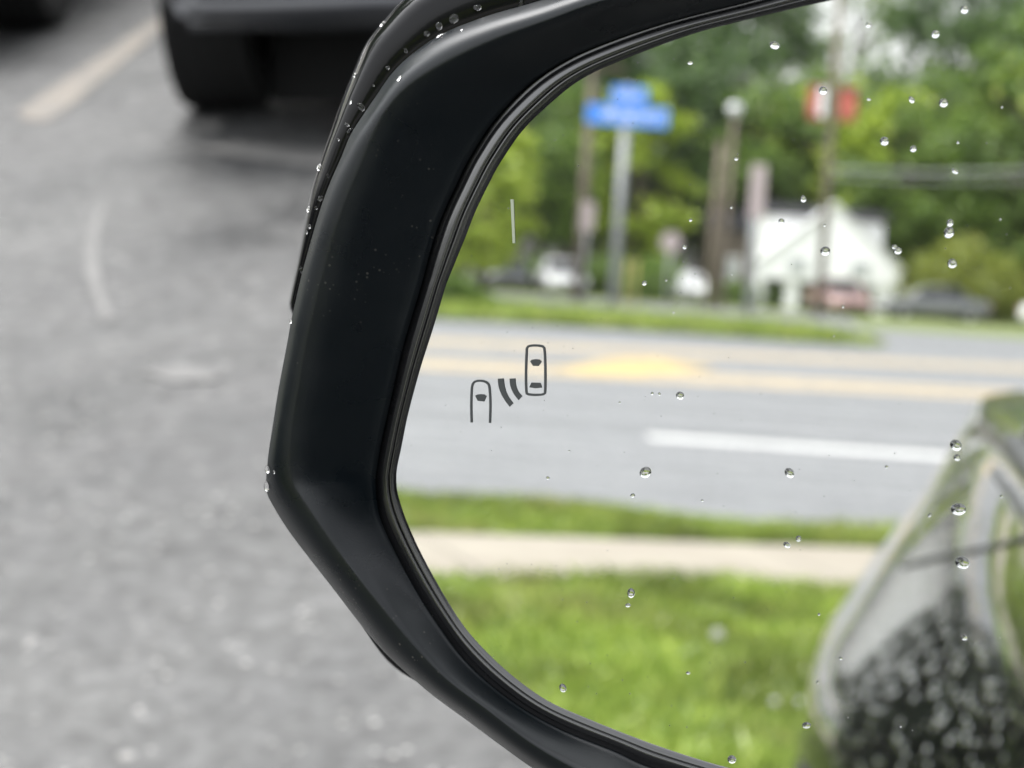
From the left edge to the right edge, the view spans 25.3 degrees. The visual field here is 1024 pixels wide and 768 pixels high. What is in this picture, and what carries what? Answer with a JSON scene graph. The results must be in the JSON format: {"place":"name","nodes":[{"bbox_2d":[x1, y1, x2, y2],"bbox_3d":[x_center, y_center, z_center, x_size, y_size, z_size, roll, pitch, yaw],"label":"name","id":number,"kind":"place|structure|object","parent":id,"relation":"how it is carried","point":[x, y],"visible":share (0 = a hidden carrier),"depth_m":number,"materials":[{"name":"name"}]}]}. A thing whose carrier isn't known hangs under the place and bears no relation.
{"place":"outdoors","nodes":[
{"label":"outdoors","id":0,"kind":"place"},
{"bbox_2d":[0,0,531,767],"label":"parking lot","id":1,"kind":"structure","parent":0,"point":[170,596],"depth_m":4.11,"materials":[{"name":"grey asphalt"}]},
{"bbox_2d":[0,0,71,27],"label":"parked car","id":2,"kind":"object","parent":1,"relation":"on","point":[29,13],"visible":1,"depth_m":9.51,"materials":[{"name":"grey paint"}]},
{"bbox_2d":[19,15,159,119],"bbox_3d":[-1.507,-1.457,9.414,0.160,0.001,4.048,-2,17,3],"label":"parking line","id":3,"kind":"object","parent":1,"relation":"on","point":[60,97],"visible":0.75,"depth_m":8.29,"materials":[{"name":"paint"}]},
{"bbox_2d":[85,201,113,320],"bbox_3d":[-1.019,-0.317,5.616,0.064,0.001,1.283,-5,17,-9],"label":"scuff mark","id":4,"kind":"object","parent":1,"relation":"on","point":[92,263],"visible":1,"depth_m":5.54,"materials":[{"name":"concrete"}]},
{"bbox_2d":[144,365,228,380],"bbox_3d":[-0.665,-0.020,4.595,0.171,0.001,0.097,7,19,27],"label":"scuff mark","id":5,"kind":"object","parent":1,"relation":"on","point":[178,373],"visible":1,"depth_m":4.60,"materials":[{"name":"concrete"}]},
{"bbox_2d":[187,119,223,129],"bbox_3d":[-0.987,-0.826,7.274,0.122,0.001,0.199,-3,17,-1],"label":"faded parking line","id":6,"kind":"object","parent":1,"relation":"on","point":[207,124],"visible":1,"depth_m":7.29,"materials":[{"name":"paint"}]},
{"bbox_2d":[200,143,323,165],"bbox_3d":[-0.562,-0.664,6.684,0.889,0.001,0.220,12,22,39],"label":"faded parking line","id":7,"kind":"object","parent":1,"relation":"on","point":[288,155],"visible":0.56,"depth_m":6.78,"materials":[{"name":"paint"}]},
{"bbox_2d":[157,0,401,108],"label":"pickup truck","id":8,"kind":"object","parent":1,"relation":"on","point":[224,54],"visible":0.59,"depth_m":7.25,"materials":[{"name":"black paint"}]},
{"bbox_2d":[266,0,1023,767],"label":"car","id":9,"kind":"object","parent":1,"relation":"on","point":[488,330],"visible":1,"depth_m":0.43,"materials":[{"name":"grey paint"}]},
{"bbox_2d":[264,482,268,490],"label":"raindrop","id":10,"kind":"object","parent":9,"relation":"attached to","point":[266,486],"visible":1,"depth_m":0.47,"materials":[{"name":"liquid"}]},
{"bbox_2d":[346,128,353,137],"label":"raindrop","id":11,"kind":"object","parent":9,"relation":"attached to","point":[349,132],"visible":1,"depth_m":0.46,"materials":[{"name":"liquid"}]},
{"bbox_2d":[357,102,364,110],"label":"raindrop","id":12,"kind":"object","parent":9,"relation":"attached to","point":[360,106],"visible":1,"depth_m":0.46,"materials":[{"name":"liquid"}]},
{"bbox_2d":[435,22,441,29],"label":"raindrop","id":13,"kind":"object","parent":9,"relation":"attached to","point":[438,25],"visible":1,"depth_m":0.45,"materials":[{"name":"liquid"}]},
{"bbox_2d":[449,14,457,22],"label":"raindrop","id":14,"kind":"object","parent":9,"relation":"attached to","point":[453,18],"visible":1,"depth_m":0.45,"materials":[{"name":"liquid"}]},
{"bbox_2d":[473,4,480,10],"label":"raindrop","id":15,"kind":"object","parent":9,"relation":"attached to","point":[476,7],"visible":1,"depth_m":0.45,"materials":[{"name":"liquid"}]},
{"bbox_2d":[559,684,565,691],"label":"raindrop","id":16,"kind":"object","parent":9,"relation":"attached to","point":[562,687],"visible":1,"depth_m":0.46,"materials":[{"name":"liquid"}]},
{"bbox_2d":[627,588,633,597],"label":"raindrop","id":17,"kind":"object","parent":9,"relation":"attached to","point":[630,592],"visible":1,"depth_m":0.45,"materials":[{"name":"liquid"}]},
{"bbox_2d":[640,467,650,477],"bbox_3d":[0.026,0.017,0.441,0.002,0.002,0.001,-36,-6,29],"label":"raindrop","id":18,"kind":"object","parent":9,"relation":"attached to","point":[645,472],"visible":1,"depth_m":0.44,"materials":[{"name":"liquid"}]},
{"bbox_2d":[676,392,683,399],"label":"raindrop","id":19,"kind":"object","parent":9,"relation":"attached to","point":[679,395],"visible":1,"depth_m":0.43,"materials":[{"name":"liquid"}]},
{"bbox_2d":[727,756,735,763],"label":"raindrop","id":20,"kind":"object","parent":9,"relation":"attached to","point":[731,759],"visible":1,"depth_m":0.44,"materials":[{"name":"liquid"}]},
{"bbox_2d":[770,41,778,48],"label":"raindrop","id":21,"kind":"object","parent":9,"relation":"on","point":[774,45],"visible":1,"depth_m":0.42,"materials":[{"name":"liquid"}]},
{"bbox_2d":[783,542,789,547],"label":"raindrop","id":22,"kind":"object","parent":9,"relation":"attached to","point":[786,544],"visible":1,"depth_m":0.43,"materials":[{"name":"liquid"}]},
{"bbox_2d":[785,468,793,477],"bbox_3d":[0.052,0.017,0.428,0.002,0.002,0.001,-38,-9,27],"label":"raindrop","id":23,"kind":"object","parent":9,"relation":"attached to","point":[789,473],"visible":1,"depth_m":0.43,"materials":[{"name":"liquid"}]},
{"bbox_2d":[802,722,810,727],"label":"raindrop","id":24,"kind":"object","parent":9,"relation":"attached to","point":[806,725],"visible":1,"depth_m":0.43,"materials":[{"name":"liquid"}]},
{"bbox_2d":[819,86,826,94],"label":"raindrop","id":25,"kind":"object","parent":9,"relation":"on","point":[822,90],"visible":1,"depth_m":0.41,"materials":[{"name":"liquid"}]},
{"bbox_2d":[820,246,829,255],"bbox_3d":[0.057,-0.024,0.418,0.002,0.002,0.001,36,23,20],"label":"raindrop","id":26,"kind":"object","parent":9,"relation":"attached to","point":[824,250],"visible":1,"depth_m":0.42,"materials":[{"name":"liquid"}]},
{"bbox_2d":[880,137,887,145],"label":"raindrop","id":27,"kind":"object","parent":9,"relation":"attached to","point":[883,141],"visible":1,"depth_m":0.41,"materials":[{"name":"liquid"}]},
{"bbox_2d":[894,247,901,253],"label":"raindrop","id":28,"kind":"object","parent":9,"relation":"attached to","point":[897,250],"visible":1,"depth_m":0.41,"materials":[{"name":"liquid"}]},
{"bbox_2d":[910,146,915,151],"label":"raindrop","id":29,"kind":"object","parent":9,"relation":"attached to","point":[912,148],"visible":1,"depth_m":0.41,"materials":[{"name":"liquid"}]},
{"bbox_2d":[931,30,938,37],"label":"raindrop","id":30,"kind":"object","parent":9,"relation":"on","point":[935,34],"visible":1,"depth_m":0.40,"materials":[{"name":"liquid"}]},
{"bbox_2d":[939,99,947,106],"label":"raindrop","id":31,"kind":"object","parent":9,"relation":"on","point":[943,102],"visible":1,"depth_m":0.41,"materials":[{"name":"liquid"}]},
{"bbox_2d":[944,227,953,237],"bbox_3d":[0.078,-0.027,0.408,0.002,0.002,0.001,31,19,17],"label":"raindrop","id":32,"kind":"object","parent":9,"relation":"attached to","point":[948,232],"visible":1,"depth_m":0.41,"materials":[{"name":"liquid"}]},
{"bbox_2d":[947,219,952,226],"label":"raindrop","id":33,"kind":"object","parent":9,"relation":"attached to","point":[949,222],"visible":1,"depth_m":0.41,"materials":[{"name":"liquid"}]},
{"bbox_2d":[947,259,956,267],"bbox_3d":[0.079,-0.022,0.409,0.002,0.002,0.001,-39,-14,20],"label":"raindrop","id":34,"kind":"object","parent":9,"relation":"attached to","point":[951,263],"visible":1,"depth_m":0.41,"materials":[{"name":"liquid"}]},
{"bbox_2d":[950,440,961,450],"bbox_3d":[0.080,0.011,0.414,0.002,0.002,0.001,42,24,14],"label":"raindrop","id":35,"kind":"object","parent":9,"relation":"attached to","point":[955,445],"visible":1,"depth_m":0.41,"materials":[{"name":"liquid"}]},
{"bbox_2d":[954,454,959,460],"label":"raindrop","id":36,"kind":"object","parent":9,"relation":"attached to","point":[956,457],"visible":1,"depth_m":0.41,"materials":[{"name":"liquid"}]},
{"bbox_2d":[951,503,965,514],"bbox_3d":[0.081,0.023,0.415,0.003,0.002,0.001,-5,5,25],"label":"raindrop","id":37,"kind":"object","parent":9,"relation":"attached to","point":[958,509],"visible":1,"depth_m":0.41,"materials":[{"name":"liquid"}]},
{"bbox_2d":[955,556,968,568],"bbox_3d":[0.082,0.033,0.416,0.003,0.002,0.001,23,17,22],"label":"raindrop","id":38,"kind":"object","parent":9,"relation":"attached to","point":[961,562],"visible":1,"depth_m":0.42,"materials":[{"name":"liquid"}]},
{"bbox_2d":[960,5,967,13],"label":"raindrop","id":39,"kind":"object","parent":9,"relation":"on","point":[964,9],"visible":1,"depth_m":0.40,"materials":[{"name":"liquid"}]},
{"bbox_2d":[961,634,967,639],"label":"raindrop","id":40,"kind":"object","parent":9,"relation":"attached to","point":[964,637],"visible":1,"depth_m":0.42,"materials":[{"name":"liquid"}]}
]}

